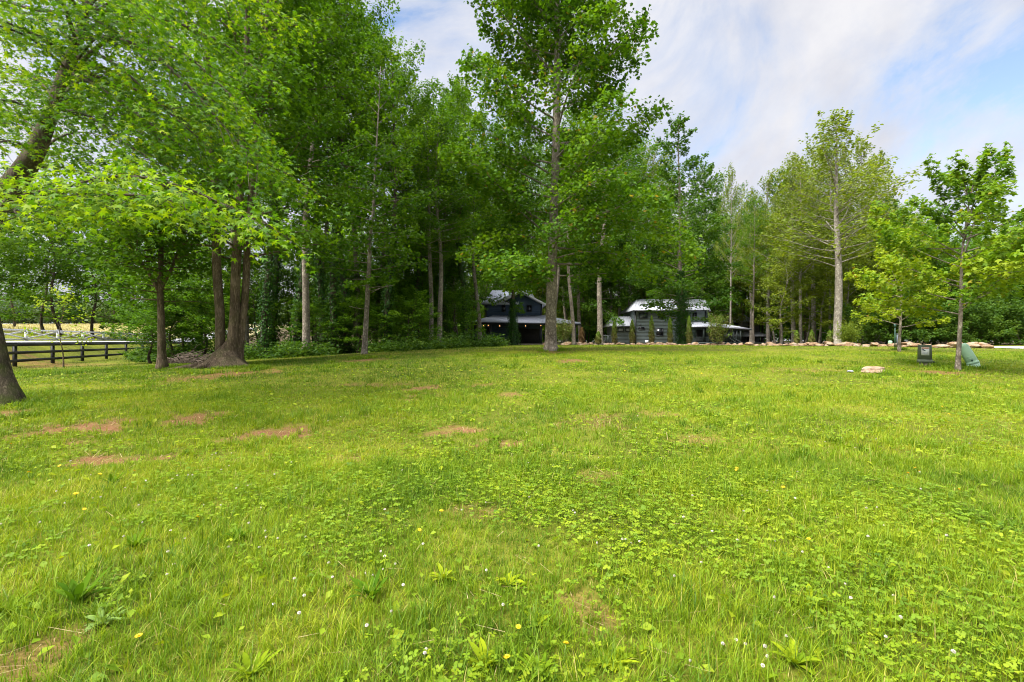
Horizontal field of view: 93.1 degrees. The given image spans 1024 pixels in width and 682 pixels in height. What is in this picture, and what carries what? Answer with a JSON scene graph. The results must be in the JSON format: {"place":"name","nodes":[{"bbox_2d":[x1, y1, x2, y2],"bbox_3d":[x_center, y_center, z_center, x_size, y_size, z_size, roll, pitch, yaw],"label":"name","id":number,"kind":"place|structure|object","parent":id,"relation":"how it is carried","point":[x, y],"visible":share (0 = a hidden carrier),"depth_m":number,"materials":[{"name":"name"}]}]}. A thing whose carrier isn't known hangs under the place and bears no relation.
{"place":"outdoors","nodes":[
{"label":"outdoors","id":0,"kind":"place"},
{"bbox_2d":[0,324,1023,681],"bbox_3d":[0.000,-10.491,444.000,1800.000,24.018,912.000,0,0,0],"label":"ground","id":1,"kind":"structure","parent":0,"point":[278,432],"depth_m":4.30,"materials":[{"name":"plant"}]},
{"bbox_2d":[0,208,57,321],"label":"tree","id":2,"kind":"object","parent":1,"relation":"on","point":[12,269],"visible":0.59,"depth_m":53.40,"materials":[{"name":"green plant"}]},
{"bbox_2d":[0,216,58,326],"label":"tree","id":3,"kind":"object","parent":1,"relation":"on","point":[13,308],"visible":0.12,"depth_m":77.68,"materials":[{"name":"green plant"}]},
{"bbox_2d":[0,184,102,332],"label":"tree","id":4,"kind":"object","parent":1,"relation":"on","point":[41,318],"visible":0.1,"depth_m":59.87,"materials":[{"name":"green plant"}]},
{"bbox_2d":[0,155,103,334],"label":"tree","id":5,"kind":"object","parent":1,"relation":"on","point":[49,298],"visible":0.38,"depth_m":54.22,"materials":[{"name":"green plant"}]},
{"bbox_2d":[19,282,100,366],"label":"sapling","id":6,"kind":"object","parent":1,"relation":"on","point":[40,301],"visible":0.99,"depth_m":26.06,"materials":[{"name":"green plant"}]},
{"bbox_2d":[55,565,109,604],"bbox_3d":[-2.365,1.338,2.693,0.224,0.225,0.239,0,0,41],"label":"plantain weed","id":7,"kind":"object","parent":1,"relation":"on","point":[76,589],"visible":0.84,"depth_m":2.66,"materials":[{"name":"plant"}]},
{"bbox_2d":[31,181,136,337],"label":"tree","id":8,"kind":"object","parent":1,"relation":"on","point":[79,280],"visible":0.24,"depth_m":58.69,"materials":[{"name":"green plant"}]},
{"bbox_2d":[3,328,171,340],"bbox_3d":[-47.400,-0.779,57.500,0.262,2.170,59.874,0,0,-23],"label":"white fence","id":9,"kind":"object","parent":1,"relation":"on","point":[26,338],"visible":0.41,"depth_m":44.73,"materials":[{"name":"wood"}]},
{"bbox_2d":[2,323,195,333],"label":"hay grass","id":10,"kind":"structure","parent":1,"relation":"on","point":[85,327],"depth_m":122.98,"materials":[{"name":"plant"}]},
{"bbox_2d":[6,342,192,366],"bbox_3d":[-31.036,0.874,38.979,0.200,1.612,44.573,0,0,-21],"label":"black fence","id":11,"kind":"object","parent":1,"relation":"on","point":[15,352],"visible":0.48,"depth_m":29.01,"materials":[{"name":"wood"}]},
{"bbox_2d":[80,205,192,340],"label":"tree","id":12,"kind":"object","parent":1,"relation":"on","point":[102,276],"visible":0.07,"depth_m":55.09,"materials":[{"name":"green plant"}]},
{"bbox_2d":[35,56,246,368],"bbox_3d":[-14.863,-5.356,20.016,7.049,13.386,6.719,0,0,-31],"label":"tree","id":13,"kind":"object","parent":1,"relation":"on","point":[158,281],"visible":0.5,"depth_m":20.05,"materials":[{"name":"green plant"}]},
{"bbox_2d":[0,285,292,323],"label":"wood","id":14,"kind":"object","parent":1,"relation":"on","point":[50,320],"visible":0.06,"depth_m":188.22,"materials":[{"name":"green plant"}]},
{"bbox_2d":[100,290,197,362],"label":"understory tree","id":15,"kind":"object","parent":1,"relation":"on","point":[152,334],"visible":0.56,"depth_m":28.84,"materials":[{"name":"green plant"}]},
{"bbox_2d":[126,262,214,356],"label":"understory tree","id":16,"kind":"object","parent":1,"relation":"on","point":[175,280],"visible":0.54,"depth_m":29.74,"materials":[{"name":"green plant"}]},
{"bbox_2d":[117,240,229,349],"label":"understory tree","id":17,"kind":"object","parent":1,"relation":"on","point":[210,282],"visible":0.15,"depth_m":33.29,"materials":[{"name":"green plant"}]},
{"bbox_2d":[0,0,349,405],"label":"sweetgum tree","id":18,"kind":"object","parent":1,"relation":"on","point":[19,177],"visible":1,"depth_m":8.44,"materials":[{"name":"green plant"}]},
{"bbox_2d":[156,344,214,363],"bbox_3d":[-17.449,0.696,26.361,3.578,1.055,3.187,0,0,0],"label":"brush pile","id":19,"kind":"object","parent":1,"relation":"on","point":[186,358],"visible":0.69,"depth_m":26.08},
{"bbox_2d":[142,230,240,345],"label":"understory tree","id":20,"kind":"object","parent":1,"relation":"on","point":[208,259],"visible":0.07,"depth_m":36.86,"materials":[{"name":"green plant"}]},
{"bbox_2d":[165,291,229,356],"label":"understory tree","id":21,"kind":"object","parent":1,"relation":"on","point":[191,333],"visible":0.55,"depth_m":30.50,"materials":[{"name":"green plant"}]},
{"bbox_2d":[33,0,390,369],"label":"triple trunk tree","id":22,"kind":"object","parent":1,"relation":"on","point":[229,350],"visible":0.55,"depth_m":19.79,"materials":[{"name":"green plant"}]},
{"bbox_2d":[220,643,282,678],"bbox_3d":[-1.140,1.393,2.133,0.162,0.146,0.221,0,0,17],"label":"broadleaf weed","id":23,"kind":"object","parent":1,"relation":"on","point":[245,656],"visible":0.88,"depth_m":2.13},
{"bbox_2d":[208,251,294,347],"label":"understory tree","id":24,"kind":"object","parent":1,"relation":"on","point":[254,308],"visible":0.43,"depth_m":37.90,"materials":[{"name":"green plant"}]},
{"bbox_2d":[190,0,334,357],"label":"forest tree","id":25,"kind":"object","parent":1,"relation":"on","point":[264,325],"visible":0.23,"depth_m":30.82,"materials":[{"name":"green plant"}]},
{"bbox_2d":[214,1,321,345],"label":"forest tree","id":26,"kind":"object","parent":1,"relation":"on","point":[278,278],"visible":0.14,"depth_m":38.79,"materials":[{"name":"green plant"}]},
{"bbox_2d":[249,246,326,345],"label":"understory tree","id":27,"kind":"object","parent":1,"relation":"on","point":[288,278],"visible":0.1,"depth_m":40.97,"materials":[{"name":"green plant"}]},
{"bbox_2d":[238,0,369,345],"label":"forest tree","id":28,"kind":"object","parent":1,"relation":"on","point":[298,294],"visible":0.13,"depth_m":33.73,"materials":[{"name":"green plant"}]},
{"bbox_2d":[277,250,338,344],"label":"understory tree","id":29,"kind":"object","parent":1,"relation":"on","point":[286,321],"visible":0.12,"depth_m":40.42,"materials":[{"name":"green plant"}]},
{"bbox_2d":[253,7,373,346],"bbox_3d":[-14.969,-12.834,38.336,8.622,28.327,9.588,0,0,2],"label":"forest tree","id":30,"kind":"object","parent":1,"relation":"on","point":[320,290],"visible":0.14,"depth_m":37.84,"materials":[{"name":"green plant"}]},
{"bbox_2d":[122,325,510,362],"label":"undergrowth","id":31,"kind":"object","parent":1,"relation":"on","point":[287,349],"visible":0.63,"depth_m":31.69,"materials":[{"name":"green plant"}]},
{"bbox_2d":[247,0,385,348],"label":"forest tree","id":32,"kind":"object","parent":1,"relation":"on","point":[305,311],"visible":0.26,"depth_m":30.31,"materials":[{"name":"green plant"}]},
{"bbox_2d":[282,295,352,349],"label":"understory tree","id":33,"kind":"object","parent":1,"relation":"on","point":[317,327],"visible":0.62,"depth_m":32.82,"materials":[{"name":"green plant"}]},
{"bbox_2d":[279,0,408,353],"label":"forest tree","id":34,"kind":"object","parent":1,"relation":"on","point":[333,291],"visible":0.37,"depth_m":32.43,"materials":[{"name":"green plant"}]},
{"bbox_2d":[291,0,402,353],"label":"forest tree","id":35,"kind":"object","parent":1,"relation":"on","point":[344,292],"visible":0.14,"depth_m":34.70,"materials":[{"name":"green plant"}]},
{"bbox_2d":[316,291,391,352],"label":"understory tree","id":36,"kind":"object","parent":1,"relation":"on","point":[352,305],"visible":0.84,"depth_m":32.78,"materials":[{"name":"green plant"}]},
{"bbox_2d":[317,0,406,347],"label":"forest tree","id":37,"kind":"object","parent":1,"relation":"on","point":[367,215],"visible":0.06,"depth_m":41.71,"materials":[{"name":"green plant"}]},
{"bbox_2d":[346,567,387,598],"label":"plantain weed","id":38,"kind":"object","parent":1,"relation":"on","point":[373,582],"visible":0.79,"depth_m":2.74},
{"bbox_2d":[305,44,430,353],"bbox_3d":[-7.920,-7.523,26.677,6.757,17.494,6.606,0,0,0],"label":"crooked tree","id":39,"kind":"object","parent":1,"relation":"on","point":[386,155],"visible":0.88,"depth_m":26.86,"materials":[{"name":"green plant"}]},
{"bbox_2d":[349,268,415,341],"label":"understory tree","id":40,"kind":"object","parent":1,"relation":"on","point":[380,297],"visible":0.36,"depth_m":40.72,"materials":[{"name":"green plant"}]},
{"bbox_2d":[354,12,425,340],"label":"forest tree","id":41,"kind":"object","parent":1,"relation":"on","point":[416,46],"visible":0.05,"depth_m":44.07,"materials":[{"name":"green plant"}]},
{"bbox_2d":[351,242,428,340],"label":"understory tree","id":42,"kind":"object","parent":1,"relation":"on","point":[374,251],"visible":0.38,"depth_m":41.77,"materials":[{"name":"green plant"}]},
{"bbox_2d":[340,31,448,350],"bbox_3d":[-8.129,-9.832,33.774,7.669,21.528,8.408,0,0,-33],"label":"forest tree","id":43,"kind":"object","parent":1,"relation":"on","point":[396,57],"visible":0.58,"depth_m":32.90,"materials":[{"name":"green plant"}]},
{"bbox_2d":[375,284,442,344],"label":"understory tree","id":44,"kind":"object","parent":1,"relation":"on","point":[417,316],"visible":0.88,"depth_m":33.84,"materials":[{"name":"green plant"}]},
{"bbox_2d":[373,78,456,338],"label":"forest tree","id":45,"kind":"object","parent":1,"relation":"on","point":[418,273],"visible":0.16,"depth_m":40.76,"materials":[{"name":"green plant"}]},
{"bbox_2d":[392,226,454,337],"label":"understory tree","id":46,"kind":"object","parent":1,"relation":"on","point":[434,266],"visible":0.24,"depth_m":42.45,"materials":[{"name":"green plant"}]},
{"bbox_2d":[381,77,472,337],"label":"forest tree","id":47,"kind":"object","parent":1,"relation":"on","point":[434,223],"visible":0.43,"depth_m":36.86,"materials":[{"name":"green plant"}]},
{"bbox_2d":[392,107,487,341],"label":"forest tree","id":48,"kind":"object","parent":1,"relation":"on","point":[441,259],"visible":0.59,"depth_m":36.61,"materials":[{"name":"green plant"}]},
{"bbox_2d":[400,102,491,341],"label":"forest tree","id":49,"kind":"object","parent":1,"relation":"on","point":[445,329],"visible":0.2,"depth_m":40.18,"materials":[{"name":"green plant"}]},
{"bbox_2d":[420,236,471,338],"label":"understory tree","id":50,"kind":"object","parent":1,"relation":"on","point":[452,272],"visible":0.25,"depth_m":47.32,"materials":[{"name":"green plant"}]},
{"bbox_2d":[408,74,498,337],"bbox_3d":[-6.304,-13.176,49.591,10.715,28.026,11.374,0,0,4],"label":"forest tree","id":51,"kind":"object","parent":1,"relation":"on","point":[470,267],"visible":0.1,"depth_m":49.17,"materials":[{"name":"green plant"}]},
{"bbox_2d":[428,282,488,340],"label":"understory tree","id":52,"kind":"object","parent":1,"relation":"on","point":[453,297],"visible":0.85,"depth_m":40.06,"materials":[{"name":"green plant"}]},
{"bbox_2d":[422,69,498,338],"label":"forest tree","id":53,"kind":"object","parent":1,"relation":"on","point":[456,95],"visible":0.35,"depth_m":41.78,"materials":[{"name":"green plant"}]},
{"bbox_2d":[440,94,511,338],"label":"forest tree","id":54,"kind":"object","parent":1,"relation":"on","point":[479,324],"visible":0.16,"depth_m":45.50,"materials":[{"name":"green plant"}]},
{"bbox_2d":[467,634,497,670],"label":"broadleaf weed","id":55,"kind":"object","parent":1,"relation":"on","point":[477,651],"visible":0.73,"depth_m":2.19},
{"bbox_2d":[0,411,1012,676],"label":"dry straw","id":56,"kind":"object","parent":1,"relation":"on","point":[458,509],"visible":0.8,"depth_m":3.41,"materials":[{"name":"plant"}]},
{"bbox_2d":[0,352,1023,681],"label":"clover","id":57,"kind":"object","parent":1,"relation":"on","point":[886,660],"depth_m":3.80,"materials":[{"name":"plant"}]},
{"bbox_2d":[475,119,557,344],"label":"ivy tree","id":58,"kind":"object","parent":1,"relation":"on","point":[513,322],"visible":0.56,"depth_m":45.62,"materials":[{"name":"green plant"}]},
{"bbox_2d":[472,290,580,344],"bbox_3d":[1.472,-2.528,53.601,10.992,6.630,11.852,0,0,0],"label":"blue cabin","id":59,"kind":"object","parent":1,"relation":"on","point":[532,318],"visible":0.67,"depth_m":51.91,"materials":[{"name":"wood"}]},
{"bbox_2d":[487,110,566,307],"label":"forest tree","id":60,"kind":"object","parent":1,"relation":"on","point":[534,202],"visible":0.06,"depth_m":70.29,"materials":[{"name":"green plant"}]},
{"bbox_2d":[527,111,590,309],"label":"forest tree","id":61,"kind":"object","parent":1,"relation":"on","point":[538,148],"visible":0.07,"depth_m":65.67,"materials":[{"name":"green plant"}]},
{"bbox_2d":[535,98,602,344],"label":"slim tree","id":62,"kind":"object","parent":1,"relation":"on","point":[573,342],"visible":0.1,"depth_m":47.01,"materials":[{"name":"green plant"}]},
{"bbox_2d":[437,0,707,350],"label":"tulip poplar","id":63,"kind":"object","parent":1,"relation":"on","point":[567,56],"visible":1,"depth_m":23.52,"materials":[{"name":"green plant"}]},
{"bbox_2d":[538,136,622,341],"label":"forest tree","id":64,"kind":"object","parent":1,"relation":"on","point":[578,301],"visible":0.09,"depth_m":68.83,"materials":[{"name":"green plant"}]},
{"bbox_2d":[557,153,640,325],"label":"forest tree","id":65,"kind":"object","parent":1,"relation":"on","point":[623,297],"visible":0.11,"depth_m":69.09,"materials":[{"name":"green plant"}]},
{"bbox_2d":[558,100,661,344],"bbox_3d":[8.182,-11.050,43.777,9.769,23.285,10.753,0,0,-19],"label":"straight tree","id":66,"kind":"object","parent":1,"relation":"on","point":[599,297],"visible":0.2,"depth_m":43.76,"materials":[{"name":"green plant"}]},
{"bbox_2d":[585,637,638,672],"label":"broadleaf weed","id":67,"kind":"object","parent":1,"relation":"on","point":[618,662],"visible":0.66,"depth_m":2.19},
{"bbox_2d":[589,134,672,315],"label":"forest tree","id":68,"kind":"object","parent":1,"relation":"on","point":[629,287],"visible":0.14,"depth_m":70.53,"materials":[{"name":"green plant"}]},
{"bbox_2d":[592,299,754,343],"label":"grey cabin","id":69,"kind":"object","parent":1,"relation":"on","point":[639,317],"visible":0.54,"depth_m":66.00,"materials":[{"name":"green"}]},
{"bbox_2d":[637,212,709,299],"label":"understory tree","id":70,"kind":"object","parent":1,"relation":"on","point":[686,267],"visible":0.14,"depth_m":69.59,"materials":[{"name":"green plant"}]},
{"bbox_2d":[337,273,1023,342],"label":"deep wood","id":71,"kind":"object","parent":1,"relation":"on","point":[776,333],"visible":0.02,"depth_m":100.16,"materials":[{"name":"green plant"}]},
{"bbox_2d":[622,111,742,343],"bbox_3d":[18.688,-12.275,54.020,12.292,25.806,13.442,0,0,35],"label":"pointed tree","id":72,"kind":"object","parent":1,"relation":"on","point":[680,313],"visible":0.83,"depth_m":53.24,"materials":[{"name":"green plant"}]},
{"bbox_2d":[667,160,743,316],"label":"forest tree","id":73,"kind":"object","parent":1,"relation":"on","point":[705,180],"visible":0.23,"depth_m":74.16,"materials":[{"name":"green plant"}]},
{"bbox_2d":[691,237,745,341],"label":"understory tree","id":74,"kind":"object","parent":1,"relation":"on","point":[734,294],"visible":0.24,"depth_m":74.31,"materials":[{"name":"green plant"}]},
{"bbox_2d":[706,309,732,343],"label":"evergreen shrub","id":75,"kind":"object","parent":1,"relation":"on","point":[719,327],"visible":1,"depth_m":42.73,"materials":[{"name":"green plant"}]},
{"bbox_2d":[711,162,757,341],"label":"feathery tree","id":76,"kind":"object","parent":1,"relation":"on","point":[731,176],"visible":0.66,"depth_m":65.84,"materials":[{"name":"green plant"}]},
{"bbox_2d":[715,241,762,341],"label":"understory tree","id":77,"kind":"object","parent":1,"relation":"on","point":[737,315],"visible":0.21,"depth_m":77.75,"materials":[{"name":"green plant"}]},
{"bbox_2d":[710,313,778,342],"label":"cabin","id":78,"kind":"object","parent":1,"relation":"on","point":[757,333],"visible":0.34,"depth_m":79.94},
{"bbox_2d":[723,187,774,341],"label":"forest tree","id":79,"kind":"object","parent":1,"relation":"on","point":[750,294],"visible":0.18,"depth_m":73.76,"materials":[{"name":"green plant"}]},
{"bbox_2d":[731,193,777,343],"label":"dark tree","id":80,"kind":"object","parent":1,"relation":"on","point":[753,245],"visible":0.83,"depth_m":60.11,"materials":[{"name":"green plant"}]},
{"bbox_2d":[729,170,790,343],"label":"forest tree","id":81,"kind":"object","parent":1,"relation":"on","point":[767,184],"visible":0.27,"depth_m":69.96,"materials":[{"name":"green plant"}]},
{"bbox_2d":[737,212,805,343],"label":"edge tree","id":82,"kind":"object","parent":1,"relation":"on","point":[757,281],"visible":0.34,"depth_m":61.86,"materials":[{"name":"green plant"}]},
{"bbox_2d":[742,167,816,343],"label":"forest tree","id":83,"kind":"object","parent":1,"relation":"on","point":[772,193],"visible":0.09,"depth_m":73.81,"materials":[{"name":"green plant"}]},
{"bbox_2d":[754,237,823,343],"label":"edge tree","id":84,"kind":"object","parent":1,"relation":"on","point":[772,285],"visible":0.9,"depth_m":51.02,"materials":[{"name":"green plant"}]},
{"bbox_2d":[749,153,830,342],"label":"airy tree","id":85,"kind":"object","parent":1,"relation":"on","point":[793,325],"visible":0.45,"depth_m":53.98,"materials":[{"name":"green plant"}]},
{"bbox_2d":[769,638,821,674],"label":"broadleaf weed","id":86,"kind":"object","parent":1,"relation":"on","point":[794,659],"visible":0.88,"depth_m":2.20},
{"bbox_2d":[764,151,843,342],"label":"airy tree","id":87,"kind":"object","parent":1,"relation":"on","point":[799,167],"visible":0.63,"depth_m":51.55,"materials":[{"name":"green plant"}]},
{"bbox_2d":[775,208,843,342],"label":"edge tree","id":88,"kind":"object","parent":1,"relation":"on","point":[796,301],"visible":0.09,"depth_m":59.20,"materials":[{"name":"green plant"}]},
{"bbox_2d":[775,143,847,341],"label":"airy tree","id":89,"kind":"object","parent":1,"relation":"on","point":[809,153],"visible":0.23,"depth_m":55.72,"materials":[{"name":"green plant"}]},
{"bbox_2d":[789,243,855,343],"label":"edge tree","id":90,"kind":"object","parent":1,"relation":"on","point":[823,283],"visible":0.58,"depth_m":51.31,"materials":[{"name":"green plant"}]},
{"bbox_2d":[807,141,858,329],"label":"airy tree","id":91,"kind":"object","parent":1,"relation":"on","point":[827,180],"visible":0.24,"depth_m":53.80,"materials":[{"name":"green plant"}]},
{"bbox_2d":[760,107,930,343],"bbox_3d":[30.223,-10.561,45.062,12.867,22.340,14.214,0,0,18],"label":"airy tree","id":92,"kind":"object","parent":1,"relation":"on","point":[835,243],"visible":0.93,"depth_m":44.58,"materials":[{"name":"green plant"}]},
{"bbox_2d":[809,227,885,336],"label":"edge tree","id":93,"kind":"object","parent":1,"relation":"on","point":[861,266],"visible":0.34,"depth_m":49.36,"materials":[{"name":"green plant"}]},
{"bbox_2d":[819,142,879,340],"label":"airy tree","id":94,"kind":"object","parent":1,"relation":"on","point":[845,165],"visible":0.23,"depth_m":54.42,"materials":[{"name":"green plant"}]},
{"bbox_2d":[831,302,888,343],"bbox_3d":[33.111,-1.547,45.917,3.984,4.358,4.813,0,0,9],"label":"bush","id":95,"kind":"object","parent":1,"relation":"on","point":[855,321],"visible":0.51,"depth_m":45.16,"materials":[{"name":"green plant"}]},
{"bbox_2d":[831,130,922,343],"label":"forest tree","id":96,"kind":"object","parent":1,"relation":"on","point":[858,154],"visible":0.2,"depth_m":61.14,"materials":[{"name":"green plant"}]},
{"bbox_2d":[864,290,921,341],"bbox_3d":[35.144,-2.032,45.116,4.468,5.436,5.397,0,0,33],"label":"bush","id":97,"kind":"object","parent":1,"relation":"on","point":[903,325],"visible":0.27,"depth_m":44.17,"materials":[{"name":"green plant"}]},
{"bbox_2d":[843,218,953,351],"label":"young maple","id":98,"kind":"object","parent":1,"relation":"on","point":[874,307],"visible":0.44,"depth_m":23.54,"materials":[{"name":"green plant"}]},
{"bbox_2d":[881,296,946,342],"bbox_3d":[36.165,-1.759,43.775,4.996,4.830,4.516,0,0,-34],"label":"bush","id":99,"kind":"object","parent":1,"relation":"on","point":[917,332],"visible":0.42,"depth_m":43.02,"materials":[{"name":"green plant"}]},
{"bbox_2d":[858,141,1023,370],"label":"young maple","id":100,"kind":"object","parent":1,"relation":"on","point":[1010,267],"visible":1,"depth_m":15.11,"materials":[{"name":"green plant"}]},
{"bbox_2d":[910,303,986,344],"bbox_3d":[39.254,-1.501,44.205,4.243,4.267,4.693,0,0,8],"label":"bush","id":101,"kind":"object","parent":1,"relation":"on","point":[954,328],"visible":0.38,"depth_m":43.45,"materials":[{"name":"green plant"}]},
{"bbox_2d":[907,224,1008,341],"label":"tree","id":102,"kind":"object","parent":1,"relation":"on","point":[946,260],"visible":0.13,"depth_m":49.23,"materials":[{"name":"green plant"}]},
{"bbox_2d":[936,299,1004,341],"bbox_3d":[42.258,-1.646,44.999,4.082,4.576,4.931,0,0,-41],"label":"bush","id":103,"kind":"object","parent":1,"relation":"on","point":[981,323],"visible":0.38,"depth_m":43.97,"materials":[{"name":"green plant"}]},
{"bbox_2d":[949,300,1015,344],"bbox_3d":[42.530,-1.545,44.003,4.749,4.371,4.294,0,0,35],"label":"bush","id":104,"kind":"object","parent":1,"relation":"on","point":[984,310],"visible":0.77,"depth_m":43.47,"materials":[{"name":"green plant"}]},
{"bbox_2d":[973,299,1023,344],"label":"bush","id":105,"kind":"object","parent":1,"relation":"on","point":[1005,313],"visible":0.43,"depth_m":44.19,"materials":[{"name":"green plant"}]},
{"bbox_2d":[984,299,1023,344],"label":"bush","id":106,"kind":"object","parent":1,"relation":"on","point":[1020,315],"visible":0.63,"depth_m":43.69,"materials":[{"name":"green plant"}]},
{"bbox_2d":[0,0,1023,340],"label":"sky","id":107,"kind":"structure","parent":0,"point":[942,78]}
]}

